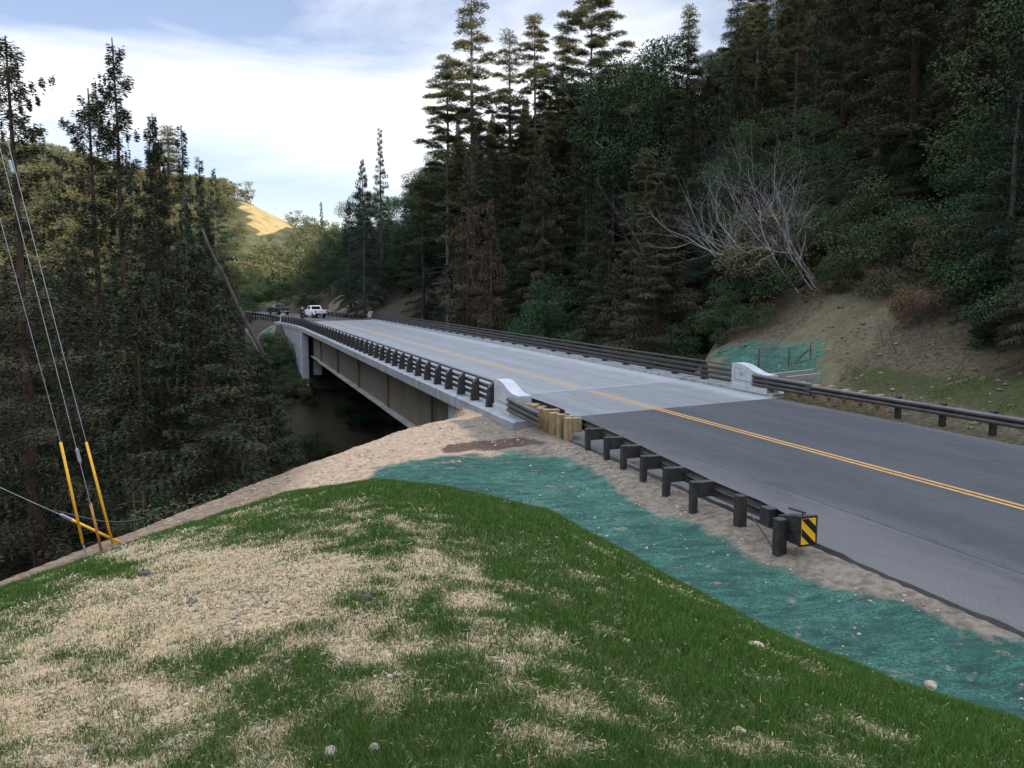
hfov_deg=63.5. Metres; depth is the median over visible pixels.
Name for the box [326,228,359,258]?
broadleaf tree
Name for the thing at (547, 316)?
broadleaf tree
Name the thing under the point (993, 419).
guardrail
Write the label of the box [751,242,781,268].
oak tree
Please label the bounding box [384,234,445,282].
broadleaf tree
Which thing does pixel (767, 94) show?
redwood tree
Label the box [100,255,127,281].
oak tree
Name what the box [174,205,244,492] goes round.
fir tree
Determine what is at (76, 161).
oak tree
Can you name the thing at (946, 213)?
bay tree
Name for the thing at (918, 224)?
shrub
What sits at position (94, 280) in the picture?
broadleaf tree
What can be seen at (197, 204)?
oak tree
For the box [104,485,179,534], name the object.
broadleaf tree
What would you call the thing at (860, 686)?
grass
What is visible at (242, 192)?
oak tree
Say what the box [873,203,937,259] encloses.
shrub
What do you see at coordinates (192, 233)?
fir tree
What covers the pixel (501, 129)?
pine tree
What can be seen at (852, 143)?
shrub
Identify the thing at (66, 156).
oak tree
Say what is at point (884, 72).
redwood tree
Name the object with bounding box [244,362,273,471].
redwood tree
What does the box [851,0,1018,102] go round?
broadleaf tree
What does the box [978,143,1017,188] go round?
shrub
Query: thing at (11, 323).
broadleaf tree
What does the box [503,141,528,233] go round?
fir tree
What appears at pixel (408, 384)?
bridge
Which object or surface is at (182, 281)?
redwood tree
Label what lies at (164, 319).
redwood tree
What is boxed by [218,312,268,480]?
redwood tree
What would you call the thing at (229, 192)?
oak tree
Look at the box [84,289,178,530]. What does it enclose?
redwood tree
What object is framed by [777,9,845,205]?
fir tree
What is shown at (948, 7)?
redwood tree
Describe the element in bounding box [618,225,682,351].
fir tree
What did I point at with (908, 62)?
broadleaf tree
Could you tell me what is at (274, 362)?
shrub
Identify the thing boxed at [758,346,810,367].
fence
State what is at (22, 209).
oak tree
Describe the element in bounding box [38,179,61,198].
oak tree
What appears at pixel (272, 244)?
oak tree
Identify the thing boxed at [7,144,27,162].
oak tree
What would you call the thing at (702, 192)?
broadleaf tree
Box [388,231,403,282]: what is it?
redwood tree
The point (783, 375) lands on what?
timber beam
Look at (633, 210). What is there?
broadleaf tree
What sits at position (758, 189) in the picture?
redwood tree
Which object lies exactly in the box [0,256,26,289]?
oak tree
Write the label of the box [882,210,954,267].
shrub
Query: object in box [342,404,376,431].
shrub
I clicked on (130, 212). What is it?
oak tree
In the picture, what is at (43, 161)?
oak tree
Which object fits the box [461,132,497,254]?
redwood tree
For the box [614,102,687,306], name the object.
redwood tree
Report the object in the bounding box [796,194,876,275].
shrub
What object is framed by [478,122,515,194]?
pine tree
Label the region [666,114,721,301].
redwood tree
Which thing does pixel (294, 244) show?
oak tree
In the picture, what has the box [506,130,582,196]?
broadleaf tree
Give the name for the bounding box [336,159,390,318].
fir tree
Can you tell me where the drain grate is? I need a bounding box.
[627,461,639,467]
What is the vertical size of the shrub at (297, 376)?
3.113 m
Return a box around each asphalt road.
[245,311,361,321]
[570,398,1023,637]
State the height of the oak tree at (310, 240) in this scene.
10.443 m
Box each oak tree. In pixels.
[0,160,17,191]
[0,225,25,252]
[0,244,31,269]
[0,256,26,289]
[1,212,31,233]
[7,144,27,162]
[7,194,34,217]
[18,164,51,192]
[23,182,38,198]
[23,199,45,218]
[23,235,46,263]
[24,242,55,270]
[26,217,44,237]
[28,201,65,232]
[30,159,48,173]
[33,185,75,218]
[36,224,68,253]
[37,152,71,183]
[38,144,66,167]
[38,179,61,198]
[46,213,79,245]
[48,143,58,156]
[49,210,77,238]
[51,174,76,196]
[55,218,84,247]
[57,182,86,209]
[58,147,75,160]
[59,240,84,260]
[63,154,94,183]
[64,170,86,184]
[64,251,101,273]
[65,154,83,168]
[77,189,98,206]
[88,191,116,217]
[90,246,119,276]
[93,159,123,183]
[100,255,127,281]
[110,200,142,216]
[112,186,135,200]
[115,191,140,213]
[125,169,147,190]
[132,167,148,191]
[175,174,205,204]
[182,219,202,242]
[189,178,200,196]
[189,197,206,211]
[196,185,210,205]
[198,234,226,260]
[200,180,220,198]
[205,182,239,217]
[205,192,233,220]
[208,246,238,274]
[213,181,237,209]
[214,227,240,250]
[222,248,241,270]
[223,178,236,196]
[226,219,250,247]
[227,256,265,289]
[228,245,246,265]
[233,181,252,202]
[241,189,255,204]
[244,244,275,276]
[255,235,282,258]
[265,260,296,281]
[269,248,295,267]
[282,234,304,256]
[284,210,301,227]
[284,234,317,256]
[287,238,312,257]
[289,219,319,241]
[294,225,324,245]
[299,216,312,229]
[300,215,319,232]
[302,231,320,248]
[304,220,331,238]
[325,224,344,240]
[524,33,742,283]
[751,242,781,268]
[929,101,1023,198]
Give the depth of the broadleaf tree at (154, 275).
118.35 m
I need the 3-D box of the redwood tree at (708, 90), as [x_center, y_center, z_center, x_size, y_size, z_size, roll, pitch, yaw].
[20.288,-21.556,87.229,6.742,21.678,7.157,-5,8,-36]
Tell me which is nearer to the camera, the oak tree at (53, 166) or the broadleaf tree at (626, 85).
the broadleaf tree at (626, 85)
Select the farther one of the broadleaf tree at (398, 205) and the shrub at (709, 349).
the broadleaf tree at (398, 205)
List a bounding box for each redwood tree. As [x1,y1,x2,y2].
[0,35,118,571]
[0,287,94,581]
[0,306,78,580]
[0,391,52,570]
[6,88,187,549]
[16,284,101,566]
[40,300,125,536]
[41,300,122,551]
[59,248,97,387]
[76,37,175,531]
[76,270,194,515]
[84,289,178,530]
[91,311,98,362]
[111,244,268,535]
[117,113,210,536]
[129,144,180,291]
[148,264,181,472]
[151,256,221,496]
[152,304,277,508]
[200,329,262,494]
[218,265,244,337]
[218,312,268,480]
[228,304,262,410]
[235,351,301,478]
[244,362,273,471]
[254,405,304,480]
[268,274,277,298]
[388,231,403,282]
[390,189,426,284]
[394,218,420,295]
[439,154,502,338]
[452,124,463,158]
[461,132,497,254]
[469,198,515,336]
[481,113,499,165]
[481,162,523,339]
[493,134,516,209]
[500,187,557,330]
[502,155,549,340]
[509,139,576,349]
[512,106,537,213]
[512,113,532,214]
[516,99,536,196]
[521,276,540,336]
[537,104,554,184]
[537,134,565,220]
[539,113,627,328]
[542,97,571,224]
[544,144,580,283]
[551,152,587,325]
[566,180,624,352]
[566,231,646,365]
[578,129,628,268]
[590,75,640,253]
[593,259,639,358]
[602,180,712,374]
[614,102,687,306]
[634,81,720,336]
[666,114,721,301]
[695,64,800,299]
[696,75,720,158]
[697,53,765,301]
[712,64,724,95]
[728,15,765,107]
[744,121,777,245]
[752,16,810,166]
[755,41,792,150]
[757,0,821,123]
[758,14,816,197]
[798,1,826,103]
[799,5,895,178]
[800,0,885,186]
[837,0,984,221]
[844,0,913,182]
[848,1,922,150]
[893,51,960,214]
[922,0,1023,211]
[937,0,1022,89]
[940,189,961,259]
[986,218,1023,372]
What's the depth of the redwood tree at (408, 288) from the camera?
121.53 m
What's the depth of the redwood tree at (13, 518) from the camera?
57.90 m
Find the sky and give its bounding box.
[0,0,820,230]
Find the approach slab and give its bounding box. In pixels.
[528,381,781,416]
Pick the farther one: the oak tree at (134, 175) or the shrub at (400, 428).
the oak tree at (134, 175)
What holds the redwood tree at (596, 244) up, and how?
on the ground at (960, 654)
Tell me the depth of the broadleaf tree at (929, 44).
62.66 m
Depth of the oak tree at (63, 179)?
245.59 m
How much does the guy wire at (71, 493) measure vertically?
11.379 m
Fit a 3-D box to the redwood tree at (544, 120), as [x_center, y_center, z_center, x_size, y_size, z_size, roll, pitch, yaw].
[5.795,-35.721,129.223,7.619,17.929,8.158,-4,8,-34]
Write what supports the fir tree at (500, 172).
on the ground at (960, 654)
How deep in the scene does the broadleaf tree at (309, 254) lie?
173.00 m
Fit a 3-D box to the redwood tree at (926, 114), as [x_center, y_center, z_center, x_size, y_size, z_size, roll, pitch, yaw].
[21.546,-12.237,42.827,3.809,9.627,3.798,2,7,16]
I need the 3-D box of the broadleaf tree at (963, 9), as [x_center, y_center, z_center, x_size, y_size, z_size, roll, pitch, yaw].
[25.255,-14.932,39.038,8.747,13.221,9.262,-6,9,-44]
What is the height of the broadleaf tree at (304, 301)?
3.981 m
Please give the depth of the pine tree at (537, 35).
97.99 m
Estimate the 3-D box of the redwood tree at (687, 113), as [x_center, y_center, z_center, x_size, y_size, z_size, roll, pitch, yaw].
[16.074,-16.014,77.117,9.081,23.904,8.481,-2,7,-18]
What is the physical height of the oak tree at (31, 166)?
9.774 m
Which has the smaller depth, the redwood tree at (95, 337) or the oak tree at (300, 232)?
the redwood tree at (95, 337)
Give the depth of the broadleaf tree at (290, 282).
171.21 m
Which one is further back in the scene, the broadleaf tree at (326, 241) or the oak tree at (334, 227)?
the oak tree at (334, 227)
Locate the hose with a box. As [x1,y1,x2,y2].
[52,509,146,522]
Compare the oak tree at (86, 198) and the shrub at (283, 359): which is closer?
the shrub at (283, 359)
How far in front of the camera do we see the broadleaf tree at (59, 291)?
128.80 m
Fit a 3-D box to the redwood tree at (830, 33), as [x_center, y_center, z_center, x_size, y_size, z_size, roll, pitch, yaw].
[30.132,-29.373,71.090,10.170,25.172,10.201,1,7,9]
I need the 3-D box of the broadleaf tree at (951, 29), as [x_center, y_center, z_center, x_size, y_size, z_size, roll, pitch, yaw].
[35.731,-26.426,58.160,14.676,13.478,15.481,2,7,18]
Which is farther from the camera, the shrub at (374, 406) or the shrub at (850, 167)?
the shrub at (374, 406)
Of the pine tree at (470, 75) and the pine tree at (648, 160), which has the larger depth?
the pine tree at (470, 75)
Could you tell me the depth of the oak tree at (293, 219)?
294.36 m
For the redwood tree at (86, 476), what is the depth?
62.91 m
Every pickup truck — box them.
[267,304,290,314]
[304,305,326,317]
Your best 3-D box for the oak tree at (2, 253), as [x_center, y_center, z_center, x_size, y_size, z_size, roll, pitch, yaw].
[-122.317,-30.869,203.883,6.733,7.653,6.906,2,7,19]
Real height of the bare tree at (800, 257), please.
9.508 m
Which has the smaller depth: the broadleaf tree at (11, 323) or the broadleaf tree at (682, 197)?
the broadleaf tree at (682, 197)
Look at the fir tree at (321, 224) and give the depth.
186.98 m
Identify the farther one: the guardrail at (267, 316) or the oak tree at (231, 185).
the oak tree at (231, 185)
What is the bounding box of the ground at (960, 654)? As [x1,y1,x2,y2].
[0,116,1023,767]
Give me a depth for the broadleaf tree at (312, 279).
161.50 m
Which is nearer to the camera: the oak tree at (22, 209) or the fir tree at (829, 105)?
the fir tree at (829, 105)
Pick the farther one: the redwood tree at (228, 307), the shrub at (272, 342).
the redwood tree at (228, 307)
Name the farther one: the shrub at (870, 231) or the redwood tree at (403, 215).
the redwood tree at (403, 215)
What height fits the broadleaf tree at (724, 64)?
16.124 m
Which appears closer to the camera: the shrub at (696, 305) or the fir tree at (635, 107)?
the shrub at (696, 305)
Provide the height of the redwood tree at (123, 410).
18.286 m
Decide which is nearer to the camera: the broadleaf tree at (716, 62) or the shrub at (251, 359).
the shrub at (251, 359)
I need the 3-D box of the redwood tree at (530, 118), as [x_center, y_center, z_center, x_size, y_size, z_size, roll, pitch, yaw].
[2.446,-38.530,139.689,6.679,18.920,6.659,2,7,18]
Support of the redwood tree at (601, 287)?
on the ground at (960, 654)
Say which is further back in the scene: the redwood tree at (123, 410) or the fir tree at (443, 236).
the fir tree at (443, 236)
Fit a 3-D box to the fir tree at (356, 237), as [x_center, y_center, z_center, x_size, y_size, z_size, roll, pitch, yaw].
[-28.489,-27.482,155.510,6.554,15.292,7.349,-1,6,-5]
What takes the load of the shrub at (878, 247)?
on the ground at (960, 654)
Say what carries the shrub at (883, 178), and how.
on the ground at (960, 654)
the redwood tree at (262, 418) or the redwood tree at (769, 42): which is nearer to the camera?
the redwood tree at (262, 418)
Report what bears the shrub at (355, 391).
on the ground at (960, 654)
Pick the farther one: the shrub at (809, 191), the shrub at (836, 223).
the shrub at (809, 191)
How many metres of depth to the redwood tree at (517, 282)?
88.76 m
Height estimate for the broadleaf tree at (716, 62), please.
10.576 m
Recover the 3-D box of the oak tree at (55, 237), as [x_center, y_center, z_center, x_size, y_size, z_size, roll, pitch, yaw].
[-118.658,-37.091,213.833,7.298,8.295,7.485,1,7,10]
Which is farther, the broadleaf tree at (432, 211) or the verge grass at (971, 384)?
the broadleaf tree at (432, 211)
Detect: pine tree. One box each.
[124,125,224,274]
[402,54,488,329]
[427,0,512,336]
[478,28,540,309]
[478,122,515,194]
[498,12,571,237]
[536,31,582,215]
[538,0,651,188]
[605,147,674,366]
[645,3,710,215]
[700,0,760,160]
[716,39,739,81]
[730,0,775,109]
[760,0,826,179]
[837,6,913,123]
[936,0,973,102]
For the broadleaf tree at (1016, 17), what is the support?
on the ground at (960, 654)
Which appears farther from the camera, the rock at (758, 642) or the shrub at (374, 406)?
the shrub at (374, 406)
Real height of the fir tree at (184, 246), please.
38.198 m
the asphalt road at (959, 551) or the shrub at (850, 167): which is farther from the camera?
the shrub at (850, 167)
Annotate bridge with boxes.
[274,311,792,429]
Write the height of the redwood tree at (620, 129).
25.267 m
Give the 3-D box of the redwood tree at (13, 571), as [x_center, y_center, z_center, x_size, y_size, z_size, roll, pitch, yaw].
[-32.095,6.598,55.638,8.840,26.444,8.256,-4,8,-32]
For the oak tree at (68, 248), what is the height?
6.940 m
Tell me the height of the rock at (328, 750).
0.039 m
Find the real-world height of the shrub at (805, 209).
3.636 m
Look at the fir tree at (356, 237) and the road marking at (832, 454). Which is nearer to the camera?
the road marking at (832, 454)
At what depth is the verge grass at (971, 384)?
29.12 m
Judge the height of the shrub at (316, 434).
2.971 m
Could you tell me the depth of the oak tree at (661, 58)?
86.57 m
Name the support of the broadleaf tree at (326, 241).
on the ground at (960, 654)
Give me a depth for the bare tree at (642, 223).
65.50 m
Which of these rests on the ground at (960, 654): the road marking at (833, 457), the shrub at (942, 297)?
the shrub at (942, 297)
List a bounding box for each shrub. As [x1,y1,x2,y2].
[129,487,241,529]
[240,342,269,363]
[244,361,277,385]
[245,348,281,370]
[245,354,256,367]
[249,332,294,367]
[259,332,283,350]
[267,367,291,386]
[268,349,297,373]
[270,378,308,398]
[280,366,301,386]
[284,378,317,405]
[290,433,342,467]
[297,430,324,454]
[332,393,352,415]
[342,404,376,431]
[345,388,362,399]
[363,400,388,413]
[382,414,406,428]
[385,426,406,434]
[629,326,707,374]
[673,298,739,356]
[680,291,711,322]
[683,339,712,356]
[694,290,780,344]
[706,207,833,314]
[706,250,804,326]
[757,182,842,251]
[770,172,842,210]
[773,204,872,264]
[774,197,839,244]
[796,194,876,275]
[805,162,851,187]
[810,174,860,216]
[810,257,868,294]
[815,205,934,299]
[821,117,919,165]
[823,140,895,185]
[837,203,916,260]
[845,160,948,225]
[864,301,941,345]
[866,157,904,184]
[871,312,950,354]
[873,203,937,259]
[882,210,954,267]
[885,212,975,285]
[885,277,954,324]
[906,238,975,302]
[923,230,1022,322]
[927,200,1023,309]
[945,177,1022,241]
[955,269,1023,350]
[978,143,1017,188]
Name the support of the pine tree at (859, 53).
on the ground at (960, 654)
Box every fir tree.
[166,126,213,380]
[170,223,204,338]
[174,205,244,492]
[189,157,226,378]
[197,169,238,288]
[316,202,326,254]
[331,198,365,312]
[334,239,362,303]
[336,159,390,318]
[352,200,369,260]
[362,127,400,300]
[398,190,442,320]
[428,159,461,271]
[431,255,466,328]
[477,133,519,242]
[477,146,499,258]
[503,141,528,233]
[504,124,515,137]
[533,94,545,141]
[559,176,603,331]
[575,124,637,321]
[611,232,660,349]
[617,206,664,345]
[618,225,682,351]
[622,83,640,170]
[637,73,659,189]
[661,95,747,345]
[677,58,768,301]
[706,54,717,79]
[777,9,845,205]
[805,3,864,184]
[808,3,841,159]
[919,16,967,87]
[937,35,1023,333]
[967,214,1023,350]
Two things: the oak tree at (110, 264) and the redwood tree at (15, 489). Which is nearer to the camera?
the redwood tree at (15, 489)
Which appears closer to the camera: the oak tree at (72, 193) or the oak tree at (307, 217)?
the oak tree at (72, 193)
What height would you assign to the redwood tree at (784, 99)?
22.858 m
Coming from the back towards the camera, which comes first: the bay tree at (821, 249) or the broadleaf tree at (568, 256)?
the broadleaf tree at (568, 256)
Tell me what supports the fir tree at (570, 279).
on the ground at (960, 654)
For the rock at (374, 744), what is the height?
0.043 m
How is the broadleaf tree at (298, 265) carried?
on the ground at (960, 654)
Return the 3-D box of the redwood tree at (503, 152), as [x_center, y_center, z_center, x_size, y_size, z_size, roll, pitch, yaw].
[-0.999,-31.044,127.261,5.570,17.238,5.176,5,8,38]
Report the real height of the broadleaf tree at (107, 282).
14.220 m
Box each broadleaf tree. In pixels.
[0,294,42,340]
[27,267,95,329]
[58,474,161,542]
[75,279,109,313]
[76,268,119,301]
[94,271,144,316]
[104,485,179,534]
[108,271,178,327]
[210,263,255,302]
[211,293,266,326]
[221,283,265,304]
[235,265,264,303]
[251,282,270,301]
[253,285,269,301]
[260,276,293,298]
[262,246,317,295]
[262,286,291,305]
[265,280,291,297]
[274,290,292,303]
[283,269,304,294]
[283,274,301,297]
[285,251,307,265]
[288,260,310,275]
[290,280,303,294]
[291,279,318,305]
[293,292,322,311]
[297,266,324,287]
[299,242,327,286]
[299,269,330,291]
[305,250,345,295]
[313,230,348,281]
[319,250,362,293]
[323,235,351,263]
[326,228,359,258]
[333,190,401,279]
[339,213,395,293]
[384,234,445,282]
[387,183,425,243]
[390,161,495,281]
[403,167,486,258]
[411,154,451,234]
[417,236,444,273]
[418,180,503,311]
[471,226,579,321]
[475,192,527,284]
[486,272,645,355]
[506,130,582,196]
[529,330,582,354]
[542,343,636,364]
[548,92,677,164]
[554,73,630,110]
[593,113,670,225]
[594,71,657,108]
[615,56,677,110]
[620,129,803,275]
[623,130,678,191]
[636,123,749,218]
[661,142,780,286]
[665,82,808,205]
[677,52,719,93]
[687,147,823,282]
[698,45,727,92]
[708,51,726,79]
[719,1,779,89]
[741,0,782,74]
[819,49,943,108]
[824,2,951,109]
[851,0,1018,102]
[913,8,1020,71]
[919,0,1023,216]
[943,0,1023,190]
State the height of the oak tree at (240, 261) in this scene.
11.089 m
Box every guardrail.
[245,312,279,321]
[327,311,366,317]
[506,397,817,556]
[751,374,1023,435]
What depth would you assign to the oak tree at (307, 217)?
309.41 m
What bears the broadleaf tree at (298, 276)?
on the ground at (960, 654)
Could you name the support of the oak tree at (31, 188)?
on the ground at (960, 654)
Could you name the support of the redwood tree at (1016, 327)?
on the ground at (960, 654)
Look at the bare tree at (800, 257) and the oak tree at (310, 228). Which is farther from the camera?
the oak tree at (310, 228)
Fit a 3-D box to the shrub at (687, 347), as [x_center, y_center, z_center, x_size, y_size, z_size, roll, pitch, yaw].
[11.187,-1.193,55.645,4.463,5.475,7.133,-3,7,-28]
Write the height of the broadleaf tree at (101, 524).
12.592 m
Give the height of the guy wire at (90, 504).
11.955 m
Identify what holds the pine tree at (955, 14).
on the ground at (960, 654)
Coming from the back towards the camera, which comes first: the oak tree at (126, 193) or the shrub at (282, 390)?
the oak tree at (126, 193)
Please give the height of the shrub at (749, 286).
4.409 m
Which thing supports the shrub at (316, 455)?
on the ground at (960, 654)
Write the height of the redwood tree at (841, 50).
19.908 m
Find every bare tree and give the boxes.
[585,166,705,289]
[637,118,864,293]
[741,158,811,299]
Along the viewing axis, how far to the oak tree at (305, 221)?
321.27 m
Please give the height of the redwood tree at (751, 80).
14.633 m
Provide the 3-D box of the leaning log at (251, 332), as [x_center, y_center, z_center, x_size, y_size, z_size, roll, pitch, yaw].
[-21.409,-7.102,63.638,7.275,9.928,0.534,5,8,35]
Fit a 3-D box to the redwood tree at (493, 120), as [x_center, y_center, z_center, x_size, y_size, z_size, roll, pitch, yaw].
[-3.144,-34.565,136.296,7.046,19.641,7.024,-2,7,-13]
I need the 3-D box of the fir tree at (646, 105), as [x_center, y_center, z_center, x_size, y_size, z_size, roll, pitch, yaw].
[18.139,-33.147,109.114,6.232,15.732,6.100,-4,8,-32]
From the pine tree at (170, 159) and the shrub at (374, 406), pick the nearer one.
the shrub at (374, 406)
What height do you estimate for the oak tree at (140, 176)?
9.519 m
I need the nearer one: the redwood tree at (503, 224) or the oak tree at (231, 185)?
the redwood tree at (503, 224)
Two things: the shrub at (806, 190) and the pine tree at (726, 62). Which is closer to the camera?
the shrub at (806, 190)
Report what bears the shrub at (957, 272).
on the ground at (960, 654)
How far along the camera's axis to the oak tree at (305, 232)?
248.09 m
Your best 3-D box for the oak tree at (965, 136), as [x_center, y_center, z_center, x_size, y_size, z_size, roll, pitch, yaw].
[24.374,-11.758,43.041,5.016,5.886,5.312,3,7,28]
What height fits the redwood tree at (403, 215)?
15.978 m
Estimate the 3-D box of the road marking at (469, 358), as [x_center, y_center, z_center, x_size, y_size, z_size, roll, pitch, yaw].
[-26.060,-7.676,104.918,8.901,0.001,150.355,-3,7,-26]
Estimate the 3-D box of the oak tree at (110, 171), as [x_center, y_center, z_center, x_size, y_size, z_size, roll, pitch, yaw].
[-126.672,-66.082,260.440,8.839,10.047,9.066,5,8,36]
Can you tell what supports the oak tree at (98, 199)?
on the ground at (960, 654)
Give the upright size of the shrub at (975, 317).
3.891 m
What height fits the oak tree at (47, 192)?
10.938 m
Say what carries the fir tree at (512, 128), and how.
on the ground at (960, 654)
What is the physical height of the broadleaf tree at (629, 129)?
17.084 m
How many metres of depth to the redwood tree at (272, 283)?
181.59 m
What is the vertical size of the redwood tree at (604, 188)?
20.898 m
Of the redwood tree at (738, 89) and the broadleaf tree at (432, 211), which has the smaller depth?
the redwood tree at (738, 89)
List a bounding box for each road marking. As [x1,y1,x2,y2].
[269,314,576,387]
[293,316,581,387]
[589,391,1023,509]
[591,390,1023,506]
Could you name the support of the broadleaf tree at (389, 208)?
on the ground at (960, 654)
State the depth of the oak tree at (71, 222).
214.80 m
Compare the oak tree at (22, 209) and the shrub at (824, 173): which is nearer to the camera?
the shrub at (824, 173)
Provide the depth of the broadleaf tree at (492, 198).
106.90 m
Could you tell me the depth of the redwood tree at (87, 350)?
78.84 m
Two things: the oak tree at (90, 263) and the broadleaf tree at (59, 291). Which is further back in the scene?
the oak tree at (90, 263)
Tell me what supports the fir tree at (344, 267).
on the ground at (960, 654)
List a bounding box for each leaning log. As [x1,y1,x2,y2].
[201,228,266,357]
[245,326,259,352]
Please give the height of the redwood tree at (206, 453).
17.224 m
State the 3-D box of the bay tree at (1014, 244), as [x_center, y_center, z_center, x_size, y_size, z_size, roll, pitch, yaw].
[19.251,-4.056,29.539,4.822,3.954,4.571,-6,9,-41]
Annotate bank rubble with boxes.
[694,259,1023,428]
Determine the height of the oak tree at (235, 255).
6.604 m
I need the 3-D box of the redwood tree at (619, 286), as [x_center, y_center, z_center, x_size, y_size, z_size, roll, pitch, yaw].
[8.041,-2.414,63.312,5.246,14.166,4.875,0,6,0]
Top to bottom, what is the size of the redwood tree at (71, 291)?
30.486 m
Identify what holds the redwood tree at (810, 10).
on the ground at (960, 654)
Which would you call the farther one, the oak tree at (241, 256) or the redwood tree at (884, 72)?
the oak tree at (241, 256)
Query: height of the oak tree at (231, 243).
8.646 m
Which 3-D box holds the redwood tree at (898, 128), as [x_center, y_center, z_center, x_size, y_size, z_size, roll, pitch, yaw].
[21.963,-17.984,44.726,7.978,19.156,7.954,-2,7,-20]
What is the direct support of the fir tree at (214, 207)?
on the ground at (960, 654)
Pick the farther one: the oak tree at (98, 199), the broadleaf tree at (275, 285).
the oak tree at (98, 199)
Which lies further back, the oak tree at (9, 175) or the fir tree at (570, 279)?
the oak tree at (9, 175)
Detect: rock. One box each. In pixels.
[139,571,150,575]
[186,599,197,603]
[325,745,337,757]
[361,594,372,601]
[369,742,379,751]
[731,726,746,733]
[749,641,763,647]
[924,680,937,689]
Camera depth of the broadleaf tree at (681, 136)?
89.27 m
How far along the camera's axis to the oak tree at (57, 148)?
290.05 m
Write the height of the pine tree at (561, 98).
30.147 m
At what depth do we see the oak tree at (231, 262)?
215.39 m
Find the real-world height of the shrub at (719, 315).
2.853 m
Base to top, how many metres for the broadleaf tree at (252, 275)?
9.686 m
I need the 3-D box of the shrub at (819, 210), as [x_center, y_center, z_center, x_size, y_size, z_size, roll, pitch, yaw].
[17.759,-8.181,46.549,5.359,3.888,5.080,4,8,31]
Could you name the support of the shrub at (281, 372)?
on the ground at (960, 654)
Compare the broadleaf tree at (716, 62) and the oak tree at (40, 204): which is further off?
the oak tree at (40, 204)
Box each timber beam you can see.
[770,369,812,378]
[786,373,820,379]
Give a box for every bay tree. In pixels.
[698,107,871,250]
[802,228,852,266]
[834,182,882,220]
[848,124,976,208]
[857,199,910,237]
[902,119,1023,269]
[979,221,1023,281]
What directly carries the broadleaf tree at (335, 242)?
on the ground at (960, 654)
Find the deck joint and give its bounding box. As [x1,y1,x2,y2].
[526,380,684,393]
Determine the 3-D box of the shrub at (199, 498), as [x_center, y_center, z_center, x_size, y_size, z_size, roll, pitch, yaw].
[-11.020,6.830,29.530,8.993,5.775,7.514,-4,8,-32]
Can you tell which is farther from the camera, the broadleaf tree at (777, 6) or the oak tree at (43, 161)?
the oak tree at (43, 161)
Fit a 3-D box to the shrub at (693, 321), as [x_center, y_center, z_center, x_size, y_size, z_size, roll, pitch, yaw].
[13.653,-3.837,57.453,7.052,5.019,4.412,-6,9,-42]
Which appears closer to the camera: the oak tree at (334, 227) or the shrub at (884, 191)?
the shrub at (884, 191)
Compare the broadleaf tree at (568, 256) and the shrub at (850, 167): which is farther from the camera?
the broadleaf tree at (568, 256)
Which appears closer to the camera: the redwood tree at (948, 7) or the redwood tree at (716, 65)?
the redwood tree at (948, 7)
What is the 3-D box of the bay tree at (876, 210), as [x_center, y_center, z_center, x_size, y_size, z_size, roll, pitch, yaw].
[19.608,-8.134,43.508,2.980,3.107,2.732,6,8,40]
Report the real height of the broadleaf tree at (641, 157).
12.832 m
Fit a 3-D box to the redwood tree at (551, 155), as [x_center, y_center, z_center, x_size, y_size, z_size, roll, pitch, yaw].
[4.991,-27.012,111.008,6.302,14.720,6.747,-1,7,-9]
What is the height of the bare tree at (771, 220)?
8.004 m
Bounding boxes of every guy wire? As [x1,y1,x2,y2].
[0,112,114,547]
[0,149,102,551]
[0,219,87,555]
[0,487,123,543]
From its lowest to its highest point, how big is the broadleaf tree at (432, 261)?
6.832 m
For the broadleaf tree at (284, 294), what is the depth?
161.02 m
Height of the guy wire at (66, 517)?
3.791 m
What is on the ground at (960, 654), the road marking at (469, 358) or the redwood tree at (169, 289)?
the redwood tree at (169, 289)
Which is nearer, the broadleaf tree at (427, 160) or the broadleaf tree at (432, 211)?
the broadleaf tree at (432, 211)
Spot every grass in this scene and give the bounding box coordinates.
[0,478,1023,767]
[713,275,1022,434]
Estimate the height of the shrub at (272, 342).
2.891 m
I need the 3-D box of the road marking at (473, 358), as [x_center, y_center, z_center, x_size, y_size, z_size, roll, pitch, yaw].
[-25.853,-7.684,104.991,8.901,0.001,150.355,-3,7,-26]
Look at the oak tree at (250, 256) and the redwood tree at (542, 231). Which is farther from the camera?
the oak tree at (250, 256)
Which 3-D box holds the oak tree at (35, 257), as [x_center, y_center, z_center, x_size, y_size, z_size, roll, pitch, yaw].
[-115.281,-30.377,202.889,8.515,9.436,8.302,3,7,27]
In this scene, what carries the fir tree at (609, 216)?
on the ground at (960, 654)
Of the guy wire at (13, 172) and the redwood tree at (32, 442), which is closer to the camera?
the guy wire at (13, 172)
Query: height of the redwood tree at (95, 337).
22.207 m
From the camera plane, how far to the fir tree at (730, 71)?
69.82 m
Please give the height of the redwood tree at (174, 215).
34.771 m
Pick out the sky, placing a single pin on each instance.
(288, 98)
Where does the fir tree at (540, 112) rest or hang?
on the ground at (960, 654)
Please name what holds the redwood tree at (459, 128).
on the ground at (960, 654)
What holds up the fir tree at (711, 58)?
on the ground at (960, 654)
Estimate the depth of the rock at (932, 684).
9.30 m
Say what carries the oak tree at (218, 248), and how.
on the ground at (960, 654)
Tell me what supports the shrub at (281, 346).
on the ground at (960, 654)

